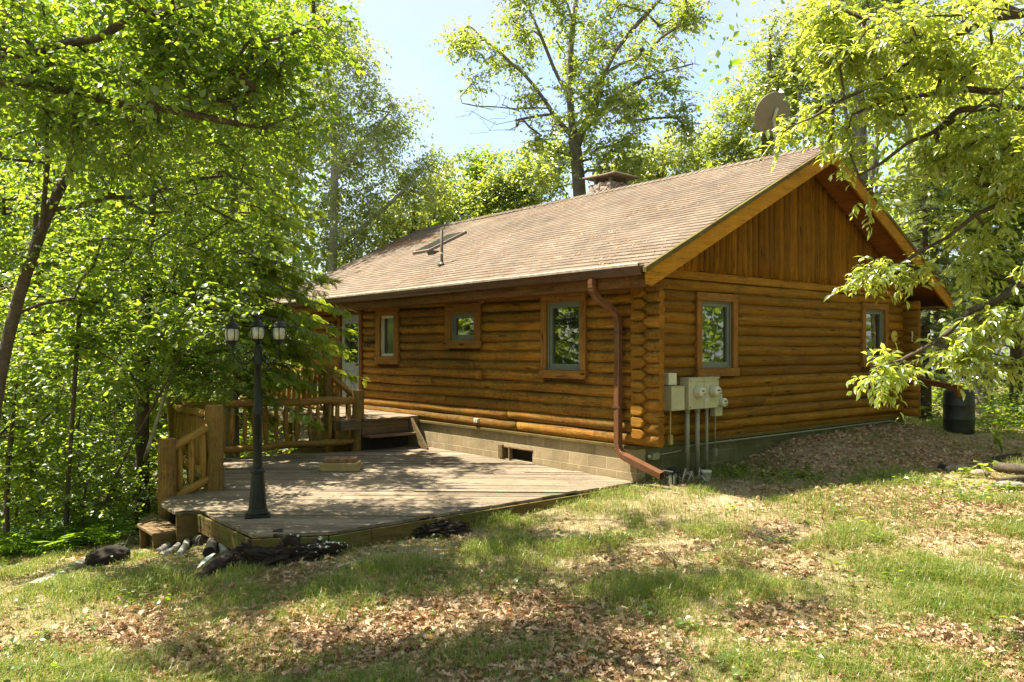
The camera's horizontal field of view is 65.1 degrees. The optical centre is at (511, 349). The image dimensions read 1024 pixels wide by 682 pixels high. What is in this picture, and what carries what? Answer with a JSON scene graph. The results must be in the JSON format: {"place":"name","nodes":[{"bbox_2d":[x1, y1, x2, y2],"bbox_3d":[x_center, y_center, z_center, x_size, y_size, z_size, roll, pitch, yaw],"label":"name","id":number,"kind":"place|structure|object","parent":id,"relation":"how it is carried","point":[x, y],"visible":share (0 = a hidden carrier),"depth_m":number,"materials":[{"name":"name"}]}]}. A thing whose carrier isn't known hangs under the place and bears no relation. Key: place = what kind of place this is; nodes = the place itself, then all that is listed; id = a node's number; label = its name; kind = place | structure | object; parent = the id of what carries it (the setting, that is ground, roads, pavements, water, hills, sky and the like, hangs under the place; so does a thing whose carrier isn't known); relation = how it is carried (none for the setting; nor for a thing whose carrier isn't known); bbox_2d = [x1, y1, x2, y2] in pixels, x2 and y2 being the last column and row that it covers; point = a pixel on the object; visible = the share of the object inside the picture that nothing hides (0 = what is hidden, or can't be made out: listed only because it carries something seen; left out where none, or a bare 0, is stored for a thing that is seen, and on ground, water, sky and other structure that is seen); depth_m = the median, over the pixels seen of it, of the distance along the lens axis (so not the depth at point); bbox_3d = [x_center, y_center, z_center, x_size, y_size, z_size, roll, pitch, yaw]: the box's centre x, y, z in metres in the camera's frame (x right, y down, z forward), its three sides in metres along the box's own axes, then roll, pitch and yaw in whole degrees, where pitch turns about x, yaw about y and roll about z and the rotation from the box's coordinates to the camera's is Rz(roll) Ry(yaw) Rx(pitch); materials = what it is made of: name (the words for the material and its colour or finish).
{"place":"outdoors","nodes":[
{"label":"outdoors","id":0,"kind":"place"},
{"bbox_2d":[0,379,1023,681],"bbox_3d":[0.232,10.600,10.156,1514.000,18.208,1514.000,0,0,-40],"label":"ground","id":1,"kind":"structure","parent":0,"point":[714,499],"depth_m":8.10,"materials":[{"name":"soil"}]},
{"bbox_2d":[0,528,27,558],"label":"fern","id":2,"kind":"object","parent":1,"relation":"on","point":[3,553],"visible":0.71,"depth_m":10.20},
{"bbox_2d":[0,523,61,555],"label":"fern","id":3,"kind":"object","parent":1,"relation":"on","point":[20,549],"visible":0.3,"depth_m":10.35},
{"bbox_2d":[0,524,63,554],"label":"fern","id":4,"kind":"object","parent":1,"relation":"on","point":[3,538],"visible":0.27,"depth_m":10.57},
{"bbox_2d":[0,332,72,534],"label":"sapling","id":5,"kind":"object","parent":1,"relation":"on","point":[21,457],"visible":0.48,"depth_m":11.09,"materials":[{"name":"green plant"}]},
{"bbox_2d":[0,526,74,555],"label":"fern","id":6,"kind":"object","parent":1,"relation":"on","point":[24,543],"visible":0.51,"depth_m":10.01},
{"bbox_2d":[0,363,82,523],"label":"sapling","id":7,"kind":"object","parent":1,"relation":"on","point":[17,438],"visible":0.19,"depth_m":13.02,"materials":[{"name":"green plant"}]},
{"bbox_2d":[0,287,97,445],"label":"sapling","id":8,"kind":"object","parent":1,"relation":"on","point":[78,385],"visible":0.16,"depth_m":16.63,"materials":[{"name":"green plant"}]},
{"bbox_2d":[25,536,74,554],"bbox_3d":[-5.811,2.494,10.136,0.623,0.274,0.584,0,0,-17],"label":"fern","id":9,"kind":"object","parent":1,"relation":"on","point":[39,544],"visible":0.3,"depth_m":10.07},
{"bbox_2d":[0,334,108,542],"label":"sapling","id":10,"kind":"object","parent":1,"relation":"on","point":[9,448],"visible":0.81,"depth_m":10.85,"materials":[{"name":"green plant"}]},
{"bbox_2d":[25,531,90,554],"bbox_3d":[-5.620,2.450,9.931,0.731,0.274,0.642,0,0,-13],"label":"fern","id":11,"kind":"object","parent":1,"relation":"on","point":[32,540],"visible":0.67,"depth_m":9.92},
{"bbox_2d":[0,294,115,462],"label":"sapling","id":12,"kind":"object","parent":1,"relation":"on","point":[42,342],"visible":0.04,"depth_m":22.03,"materials":[{"name":"green plant"}]},
{"bbox_2d":[0,413,125,521],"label":"sapling","id":13,"kind":"object","parent":1,"relation":"on","point":[2,501],"visible":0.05,"depth_m":14.40,"materials":[{"name":"green plant"}]},
{"bbox_2d":[2,353,128,473],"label":"sapling","id":14,"kind":"object","parent":1,"relation":"on","point":[94,412],"visible":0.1,"depth_m":19.27,"materials":[{"name":"green plant"}]},
{"bbox_2d":[31,524,107,553],"bbox_3d":[-5.539,2.391,10.064,0.862,0.367,0.982,0,0,-29],"label":"fern","id":15,"kind":"object","parent":1,"relation":"on","point":[51,536],"visible":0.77,"depth_m":9.94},
{"bbox_2d":[14,364,134,513],"bbox_3d":[-6.964,1.646,12.835,2.078,2.824,1.900,0,0,25],"label":"sapling","id":16,"kind":"object","parent":1,"relation":"on","point":[93,424],"visible":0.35,"depth_m":12.81,"materials":[{"name":"green plant"}]},
{"bbox_2d":[3,416,157,538],"bbox_3d":[-5.769,1.794,10.647,1.995,1.870,1.728,0,0,-21],"label":"sapling","id":17,"kind":"object","parent":1,"relation":"on","point":[87,511],"visible":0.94,"depth_m":10.56,"materials":[{"name":"green plant"}]},
{"bbox_2d":[0,201,160,528],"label":"sapling","id":18,"kind":"object","parent":1,"relation":"on","point":[80,309],"visible":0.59,"depth_m":10.60,"materials":[{"name":"green plant"}]},
{"bbox_2d":[25,535,138,584],"bbox_3d":[-4.837,2.427,9.421,0.254,0.321,3.288,0,0,-8],"label":"weathered plank","id":19,"kind":"object","parent":1,"relation":"on","point":[81,561],"visible":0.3,"depth_m":8.43,"materials":[{"name":"grey wood"}]},
{"bbox_2d":[41,413,132,504],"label":"sapling","id":20,"kind":"object","parent":1,"relation":"on","point":[87,430],"visible":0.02,"depth_m":15.73,"materials":[{"name":"green plant"}]},
{"bbox_2d":[0,119,174,523],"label":"maple tree","id":21,"kind":"object","parent":1,"relation":"on","point":[17,208],"visible":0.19,"depth_m":13.95,"materials":[{"name":"green plant"}]},
{"bbox_2d":[65,358,134,431],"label":"sapling","id":22,"kind":"object","parent":1,"relation":"on","point":[103,400],"visible":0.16,"depth_m":20.70,"materials":[{"name":"green plant"}]},
{"bbox_2d":[22,398,178,520],"bbox_3d":[-6.078,1.780,11.923,2.298,2.155,1.990,0,0,-44],"label":"sapling","id":23,"kind":"object","parent":1,"relation":"on","point":[129,459],"visible":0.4,"depth_m":11.89,"materials":[{"name":"green plant"}]},
{"bbox_2d":[68,511,136,543],"bbox_3d":[-5.393,2.409,10.617,0.949,0.417,0.890,0,0,23],"label":"fern","id":24,"kind":"object","parent":1,"relation":"on","point":[95,521],"visible":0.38,"depth_m":10.68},
{"bbox_2d":[69,512,138,533],"bbox_3d":[-5.489,2.468,10.818,1.033,0.387,0.908,0,0,-13],"label":"fern","id":25,"kind":"object","parent":1,"relation":"on","point":[120,515],"visible":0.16,"depth_m":11.07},
{"bbox_2d":[75,516,138,546],"bbox_3d":[-5.174,2.361,10.230,0.757,0.355,0.807,0,0,-22],"label":"fern","id":26,"kind":"object","parent":1,"relation":"on","point":[106,534],"visible":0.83,"depth_m":10.19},
{"bbox_2d":[85,545,130,566],"bbox_3d":[-4.296,2.178,8.538,0.469,0.177,0.327,0,0,-40],"label":"black stump","id":27,"kind":"object","parent":1,"relation":"on","point":[102,555],"visible":0.88,"depth_m":8.43,"materials":[{"name":"brown wood"}]},
{"bbox_2d":[70,346,151,445],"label":"sapling","id":28,"kind":"object","parent":1,"relation":"on","point":[104,387],"visible":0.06,"depth_m":21.61,"materials":[{"name":"green plant"}]},
{"bbox_2d":[10,275,225,522],"bbox_3d":[-5.211,0.896,10.564,2.523,3.791,2.404,0,0,-40],"label":"sapling","id":29,"kind":"object","parent":1,"relation":"on","point":[150,333],"visible":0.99,"depth_m":10.63,"materials":[{"name":"green plant"}]},
{"bbox_2d":[68,277,174,433],"bbox_3d":[-10.957,0.334,23.108,3.327,5.381,3.316,0,0,-42],"label":"sapling","id":30,"kind":"object","parent":1,"relation":"on","point":[119,323],"visible":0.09,"depth_m":22.99,"materials":[{"name":"green plant"}]},
{"bbox_2d":[65,394,184,504],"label":"sapling","id":31,"kind":"object","parent":1,"relation":"on","point":[130,438],"visible":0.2,"depth_m":14.99,"materials":[{"name":"green plant"}]},
{"bbox_2d":[113,505,157,531],"bbox_3d":[-5.474,2.541,11.978,0.825,0.351,0.939,0,0,36],"label":"fern","id":32,"kind":"object","parent":1,"relation":"on","point":[155,512],"visible":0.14,"depth_m":12.06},
{"bbox_2d":[131,364,173,500],"bbox_3d":[-6.174,1.518,13.771,0.518,2.979,3.838,0,0,-29],"label":"dead trunk","id":33,"kind":"object","parent":1,"relation":"on","point":[150,440],"visible":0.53,"depth_m":12.10,"materials":[{"name":"wood"}]},
{"bbox_2d":[4,0,302,524],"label":"maple tree","id":34,"kind":"object","parent":1,"relation":"on","point":[222,307],"visible":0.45,"depth_m":12.27,"materials":[{"name":"green plant"}]},
{"bbox_2d":[88,235,219,446],"bbox_3d":[-9.260,-0.106,20.790,3.603,5.827,3.591,0,0,20],"label":"sapling","id":35,"kind":"object","parent":1,"relation":"on","point":[158,313],"visible":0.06,"depth_m":20.68,"materials":[{"name":"green plant"}]},
{"bbox_2d":[137,513,175,549],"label":"deck steps","id":36,"kind":"structure","parent":1,"relation":"on","point":[161,531],"depth_m":9.47,"materials":[{"name":"brown wood"}]},
{"bbox_2d":[155,542,170,553],"bbox_3d":[-4.022,2.274,9.633,0.172,0.149,1.599,0,0,-5],"label":"birch log","id":37,"kind":"object","parent":1,"relation":"on","point":[166,545],"visible":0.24,"depth_m":9.04,"materials":[{"name":"white wood"}]},
{"bbox_2d":[159,542,181,555],"bbox_3d":[-3.855,2.267,9.224,0.112,0.159,1.236,0,0,-11],"label":"birch log","id":38,"kind":"object","parent":1,"relation":"on","point":[173,548],"visible":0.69,"depth_m":8.86,"materials":[{"name":"white wood"}]},
{"bbox_2d":[124,302,225,414],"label":"sapling","id":39,"kind":"object","parent":1,"relation":"on","point":[203,392],"visible":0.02,"depth_m":18.92,"materials":[{"name":"green plant"}]},
{"bbox_2d":[176,538,190,555],"bbox_3d":[-3.786,2.251,9.326,0.101,0.154,1.419,0,0,-18],"label":"birch log","id":40,"kind":"object","parent":1,"relation":"on","point":[184,546],"visible":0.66,"depth_m":8.89,"materials":[{"name":"white wood"}]},
{"bbox_2d":[0,0,369,211],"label":"broadleaf tree","id":41,"kind":"object","parent":1,"relation":"on","point":[166,46],"visible":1,"depth_m":5.91,"materials":[{"name":"green plant"}]},
{"bbox_2d":[0,0,377,420],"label":"leaning tree","id":42,"kind":"object","parent":1,"relation":"on","point":[15,303],"visible":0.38,"depth_m":8.98,"materials":[{"name":"green plant"}]},
{"bbox_2d":[191,535,208,545],"bbox_3d":[-3.716,2.245,9.449,0.154,0.234,0.614,0,0,-37],"label":"grey log","id":43,"kind":"object","parent":1,"relation":"on","point":[197,540],"visible":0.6,"depth_m":9.23,"materials":[{"name":"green wood"}]},
{"bbox_2d":[203,538,217,556],"bbox_3d":[-3.349,2.174,8.985,0.134,0.171,0.991,0,0,-16],"label":"grey log","id":44,"kind":"object","parent":1,"relation":"on","point":[210,547],"visible":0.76,"depth_m":8.55,"materials":[{"name":"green wood"}]},
{"bbox_2d":[193,547,238,581],"bbox_3d":[-2.954,2.157,8.072,0.161,0.223,0.669,0,0,20],"label":"rotten branch","id":45,"kind":"object","parent":1,"relation":"on","point":[222,561],"visible":0.65,"depth_m":8.01,"materials":[{"name":"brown wood"}]},
{"bbox_2d":[218,522,230,554],"bbox_3d":[-3.227,2.119,8.976,0.126,0.271,0.827,0,0,-23],"label":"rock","id":46,"kind":"object","parent":1,"relation":"on","point":[223,549],"visible":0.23,"depth_m":8.63,"materials":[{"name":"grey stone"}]},
{"bbox_2d":[86,21,370,457],"bbox_3d":[-5.213,-1.811,14.784,5.019,8.412,5.041,0,0,-40],"label":"cedar tree","id":47,"kind":"object","parent":1,"relation":"on","point":[270,285],"visible":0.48,"depth_m":14.55,"materials":[{"name":"green plant"}]},
{"bbox_2d":[200,391,273,444],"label":"sapling","id":48,"kind":"object","parent":1,"relation":"on","point":[249,431],"visible":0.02,"depth_m":16.69,"materials":[{"name":"green plant"}]},
{"bbox_2d":[231,528,347,569],"bbox_3d":[-2.262,2.049,8.270,1.411,0.378,0.582,0,0,-6],"label":"rotten log","id":49,"kind":"object","parent":1,"relation":"on","point":[317,549],"visible":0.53,"depth_m":8.10,"materials":[{"name":"brown wood"}]},
{"bbox_2d":[239,404,417,453],"bbox_3d":[-4.514,2.010,17.652,1.675,1.444,6.403,0,0,-40],"label":"porch","id":50,"kind":"object","parent":1,"relation":"on","point":[343,423],"visible":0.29,"depth_m":15.50,"materials":[{"name":"brown wood"}]},
{"bbox_2d":[217,361,352,428],"bbox_3d":[-5.091,0.883,17.147,0.448,1.226,6.230,0,0,-43],"label":"log railing","id":51,"kind":"object","parent":50,"relation":"on","point":[328,381],"visible":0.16,"depth_m":15.19,"materials":[{"name":"wood"}]},
{"bbox_2d":[238,0,468,276],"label":"birch tree","id":52,"kind":"object","parent":1,"relation":"on","point":[378,133],"visible":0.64,"depth_m":24.08,"materials":[{"name":"green plant"}]},
{"bbox_2d":[160,445,635,550],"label":"deck","id":53,"kind":"structure","parent":1,"relation":"on","point":[330,503],"depth_m":10.40,"materials":[{"name":"wood"}]},
{"bbox_2d":[157,405,223,524],"bbox_3d":[-4.741,1.721,11.988,0.820,1.953,3.622,0,0,-20],"label":"log railing","id":54,"kind":"object","parent":53,"relation":"attached to","point":[199,442],"visible":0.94,"depth_m":10.63,"materials":[{"name":"wood"}]},
{"bbox_2d":[224,313,286,518],"bbox_3d":[-2.889,0.730,9.053,0.681,2.300,0.270,0,0,-17],"label":"lamp post","id":55,"kind":"object","parent":53,"relation":"on","point":[257,504],"visible":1,"depth_m":9.01,"materials":[{"name":"black metal"}]},
{"bbox_2d":[167,390,364,491],"bbox_3d":[-4.293,1.826,14.299,3.405,2.132,0.228,0,0,-27],"label":"log railing","id":56,"kind":"object","parent":53,"relation":"attached to","point":[356,400],"visible":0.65,"depth_m":14.42,"materials":[{"name":"wood"}]},
{"bbox_2d":[320,466,359,471],"bbox_3d":[-2.654,1.844,12.383,0.600,0.062,0.115,0,0,-2],"label":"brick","id":57,"kind":"object","parent":53,"relation":"on","point":[339,469],"visible":1,"depth_m":12.33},
{"bbox_2d":[319,462,357,466],"bbox_3d":[-2.674,1.781,12.393,0.580,0.062,0.115,0,0,0],"label":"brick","id":58,"kind":"object","parent":57,"relation":"on","point":[347,464],"visible":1,"depth_m":12.34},
{"bbox_2d":[361,416,428,449],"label":"porch steps","id":59,"kind":"structure","parent":53,"relation":"on","point":[386,432],"depth_m":15.20,"materials":[{"name":"brown wood"}]},
{"bbox_2d":[344,154,470,248],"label":"leafy tree","id":60,"kind":"object","parent":1,"relation":"on","point":[423,222],"visible":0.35,"depth_m":26.74,"materials":[{"name":"green plant"}]},
{"bbox_2d":[376,515,472,538],"bbox_3d":[-1.084,2.017,9.146,1.356,0.279,0.584,0,0,-11],"label":"soil mound","id":61,"kind":"object","parent":1,"relation":"on","point":[445,527],"visible":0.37,"depth_m":9.03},
{"bbox_2d":[394,142,522,237],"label":"leafy tree","id":62,"kind":"object","parent":1,"relation":"on","point":[476,168],"visible":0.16,"depth_m":28.67,"materials":[{"name":"green plant"}]},
{"bbox_2d":[0,412,1023,681],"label":"grass","id":63,"kind":"structure","parent":1,"relation":"on","point":[948,600],"depth_m":7.00,"materials":[{"name":"plant"}]},
{"bbox_2d":[0,417,1023,681],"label":"fallen leaves","id":64,"kind":"object","parent":1,"relation":"on","point":[528,609],"visible":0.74,"depth_m":6.36,"materials":[{"name":"brown plant"}]},
{"bbox_2d":[0,422,1023,681],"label":"ground plants","id":65,"kind":"object","parent":1,"relation":"on","point":[696,648],"visible":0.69,"depth_m":8.06,"materials":[{"name":"green plant"}]},
{"bbox_2d":[0,374,1023,527],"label":"undergrowth","id":66,"kind":"object","parent":1,"relation":"on","point":[995,400],"visible":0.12,"depth_m":17.19,"materials":[{"name":"green plant"}]},
{"bbox_2d":[0,0,1023,452],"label":"woods","id":67,"kind":"object","parent":1,"relation":"on","point":[872,174],"visible":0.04,"depth_m":26.21,"materials":[{"name":"green plant"}]},
{"bbox_2d":[3,428,1022,681],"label":"twigs","id":68,"kind":"object","parent":1,"relation":"on","point":[589,592],"visible":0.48,"depth_m":7.46,"materials":[{"name":"wood"}]},
{"bbox_2d":[448,126,582,220],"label":"leafy tree","id":69,"kind":"object","parent":1,"relation":"on","point":[511,193],"visible":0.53,"depth_m":25.59,"materials":[{"name":"green plant"}]},
{"bbox_2d":[425,0,724,202],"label":"oak tree","id":70,"kind":"object","parent":1,"relation":"on","point":[571,151],"visible":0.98,"depth_m":20.66,"materials":[{"name":"green plant"}]},
{"bbox_2d":[266,144,954,482],"bbox_3d":[1.269,-0.364,18.655,9.692,7.308,13.154,0,0,-40],"label":"log cabin","id":71,"kind":"object","parent":1,"relation":"on","point":[564,362],"visible":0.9,"depth_m":13.78,"materials":[{"name":"brown wood"}]},
{"bbox_2d":[342,314,358,396],"bbox_3d":[-3.604,0.235,17.910,0.152,2.022,0.872,0,0,-40],"label":"door","id":72,"kind":"structure","parent":71,"relation":"in","point":[351,365],"depth_m":17.93,"materials":[{"name":"paint"}]},
{"bbox_2d":[374,307,400,363],"bbox_3d":[-2.558,-0.285,16.686,0.180,1.170,0.924,0,0,-40],"label":"window","id":73,"kind":"structure","parent":71,"relation":"in","point":[387,325],"depth_m":16.74,"materials":[{"name":"brown wood"}]},
{"bbox_2d":[443,303,481,347],"bbox_3d":[-0.872,-0.425,14.647,0.180,0.810,1.094,0,0,-40],"label":"window","id":74,"kind":"structure","parent":71,"relation":"in","point":[462,321],"depth_m":14.65,"materials":[{"name":"brown wood"}]},
{"bbox_2d":[221,148,818,522],"bbox_3d":[-2.442,-0.775,15.544,9.508,5.358,12.792,0,0,-40],"label":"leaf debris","id":75,"kind":"object","parent":71,"relation":"on","point":[518,273],"visible":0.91,"depth_m":14.03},
{"bbox_2d":[539,293,588,378],"bbox_3d":[0.832,-0.210,12.585,0.180,1.320,1.044,0,0,-40],"label":"window","id":76,"kind":"structure","parent":71,"relation":"in","point":[564,340],"depth_m":12.61,"materials":[{"name":"brown wood"}]},
{"bbox_2d":[647,450,681,459],"bbox_3d":[2.248,1.540,11.771,0.735,0.100,0.100,0,0,-40],"label":"outdoor outlet","id":77,"kind":"object","parent":71,"relation":"attached to","point":[653,455],"visible":1,"depth_m":11.58,"materials":[{"name":"plastic"}]},
{"bbox_2d":[663,373,676,384],"bbox_3d":[2.310,0.433,11.770,0.190,0.177,0.120,0,0,-40],"label":"phone box","id":78,"kind":"object","parent":71,"relation":"attached to","point":[670,378],"visible":0.93,"depth_m":11.72,"materials":[{"name":"paint"}]},
{"bbox_2d":[663,386,684,444],"bbox_3d":[2.371,0.963,11.775,0.316,0.855,0.194,0,0,-40],"label":"junction box","id":79,"kind":"object","parent":71,"relation":"attached to","point":[674,398],"visible":0.9,"depth_m":11.70,"materials":[{"name":"paint"}]},
{"bbox_2d":[680,377,721,476],"bbox_3d":[2.883,1.154,12.121,0.760,1.472,0.294,0,0,-40],"label":"meter cabinet","id":80,"kind":"object","parent":71,"relation":"attached to","point":[703,393],"visible":0.98,"depth_m":12.09,"materials":[{"name":"metal"}]},
{"bbox_2d":[694,292,739,376],"bbox_3d":[3.189,-0.230,12.614,1.074,1.300,0.180,0,0,-40],"label":"window","id":81,"kind":"structure","parent":71,"relation":"in","point":[716,323],"depth_m":12.65,"materials":[{"name":"brown wood"}]},
{"bbox_2d":[710,394,727,455],"bbox_3d":[3.216,1.170,12.440,0.190,0.960,0.222,0,0,-40],"label":"meter","id":82,"kind":"object","parent":71,"relation":"attached to","point":[715,412],"visible":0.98,"depth_m":12.43,"materials":[{"name":"paint"}]},
{"bbox_2d":[754,92,789,161],"bbox_3d":[4.780,-3.990,14.750,0.625,1.376,0.665,0,0,19],"label":"satellite dish","id":83,"kind":"object","parent":71,"relation":"on","point":[771,108],"visible":0.92,"depth_m":14.65,"materials":[{"name":"paint"}]},
{"bbox_2d":[684,420,903,452],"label":"foundation wall","id":84,"kind":"structure","parent":71,"relation":"attached to","point":[792,433],"depth_m":13.85,"materials":[{"name":"concrete"}]},
{"bbox_2d":[859,302,888,366],"bbox_3d":[7.139,-0.285,15.879,1.064,1.250,0.180,0,0,-40],"label":"window","id":85,"kind":"structure","parent":71,"relation":"in","point":[874,319],"depth_m":15.92,"materials":[{"name":"brown wood"}]},
{"bbox_2d":[917,378,962,396],"bbox_3d":[8.038,0.706,15.126,0.104,0.312,1.172,0,0,-9],"label":"gutter trough","id":86,"kind":"object","parent":71,"relation":"attached to","point":[939,384],"visible":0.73,"depth_m":14.95,"materials":[{"name":"brown metal"}]},
{"bbox_2d":[585,115,723,184],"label":"leafy tree","id":87,"kind":"object","parent":1,"relation":"on","point":[674,161],"visible":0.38,"depth_m":27.57,"materials":[{"name":"green plant"}]},
{"bbox_2d":[663,467,680,485],"bbox_3d":[2.213,1.770,11.119,0.180,0.270,0.180,0,0,-40],"label":"garden lantern","id":88,"kind":"object","parent":1,"relation":"on","point":[671,471],"visible":0.77,"depth_m":11.09,"materials":[{"name":"black metal"}]},
{"bbox_2d":[655,466,706,483],"bbox_3d":[2.445,1.816,11.498,0.902,0.236,0.382,0,0,-40],"label":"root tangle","id":89,"kind":"object","parent":1,"relation":"on","point":[690,474],"visible":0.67,"depth_m":11.47,"materials":[{"name":"grey plant"}]},
{"bbox_2d":[701,470,711,480],"bbox_3d":[2.850,1.856,11.776,0.158,0.169,0.158,0,0,-40],"label":"plastic pot","id":90,"kind":"object","parent":1,"relation":"on","point":[706,474],"visible":0.92,"depth_m":11.72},
{"bbox_2d":[685,0,881,172],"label":"leafy tree","id":91,"kind":"object","parent":1,"relation":"on","point":[770,84],"visible":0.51,"depth_m":26.71,"materials":[{"name":"green plant"}]},
{"bbox_2d":[739,0,1023,420],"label":"chestnut tree","id":92,"kind":"object","parent":1,"relation":"on","point":[851,54],"visible":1,"depth_m":6.14,"materials":[{"name":"green plant"}]},
{"bbox_2d":[791,0,1022,184],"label":"leafy tree","id":93,"kind":"object","parent":1,"relation":"on","point":[862,130],"visible":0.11,"depth_m":22.85,"materials":[{"name":"green plant"}]},
{"bbox_2d":[896,134,992,421],"bbox_3d":[9.846,-1.698,18.984,2.973,7.048,3.098,0,0,-40],"label":"tree","id":94,"kind":"object","parent":1,"relation":"on","point":[927,326],"visible":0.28,"depth_m":18.89,"materials":[{"name":"green plant"}]},
{"bbox_2d":[880,37,1023,413],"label":"leafy tree","id":95,"kind":"object","parent":1,"relation":"on","point":[1012,225],"visible":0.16,"depth_m":20.25,"materials":[{"name":"green plant"}]},
{"bbox_2d":[942,389,975,434],"bbox_3d":[9.014,1.262,16.169,0.584,0.900,0.607,0,0,-40],"label":"rain barrel","id":96,"kind":"object","parent":1,"relation":"on","point":[958,415],"visible":0.8,"depth_m":15.94,"materials":[{"name":"plastic"}]},
{"bbox_2d":[932,132,1023,411],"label":"leafy tree","id":97,"kind":"object","parent":1,"relation":"on","point":[1016,353],"visible":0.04,"depth_m":20.88,"materials":[{"name":"green plant"}]},
{"bbox_2d":[932,96,1023,385],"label":"tree","id":98,"kind":"object","parent":1,"relation":"on","point":[1008,346],"visible":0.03,"depth_m":23.92,"materials":[{"name":"green plant"}]},
{"bbox_2d":[972,460,997,478],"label":"young plant","id":99,"kind":"object","parent":1,"relation":"on","point":[987,469],"visible":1,"depth_m":11.33,"materials":[{"name":"green plant"}]},
{"bbox_2d":[989,429,1003,452],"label":"young plant","id":100,"kind":"object","parent":1,"relation":"on","point":[997,440],"visible":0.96,"depth_m":13.94,"materials":[{"name":"green plant"}]},
{"bbox_2d":[991,453,1023,461],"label":"cut log","id":101,"kind":"object","parent":1,"relation":"on","point":[1003,456],"visible":0.69,"depth_m":12.96,"materials":[{"name":"brown wood"}]},
{"bbox_2d":[993,462,1023,474],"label":"cut log","id":102,"kind":"object","parent":1,"relation":"on","point":[1011,468],"visible":0.94,"depth_m":11.86,"materials":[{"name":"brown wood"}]},
{"bbox_2d":[993,481,1023,488],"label":"edging stone","id":103,"kind":"object","parent":1,"relation":"on","point":[1000,483],"visible":0.74,"depth_m":10.54,"materials":[{"name":"stone"}]},
{"bbox_2d":[996,475,1023,481],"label":"cut log","id":104,"kind":"object","parent":1,"relation":"on","point":[1018,478],"visible":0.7,"depth_m":10.97,"materials":[{"name":"brown wood"}]},
{"bbox_2d":[0,0,1023,356],"label":"sky","id":105,"kind":"structure","parent":0,"point":[408,25],"materials":[{"name":"blue"}]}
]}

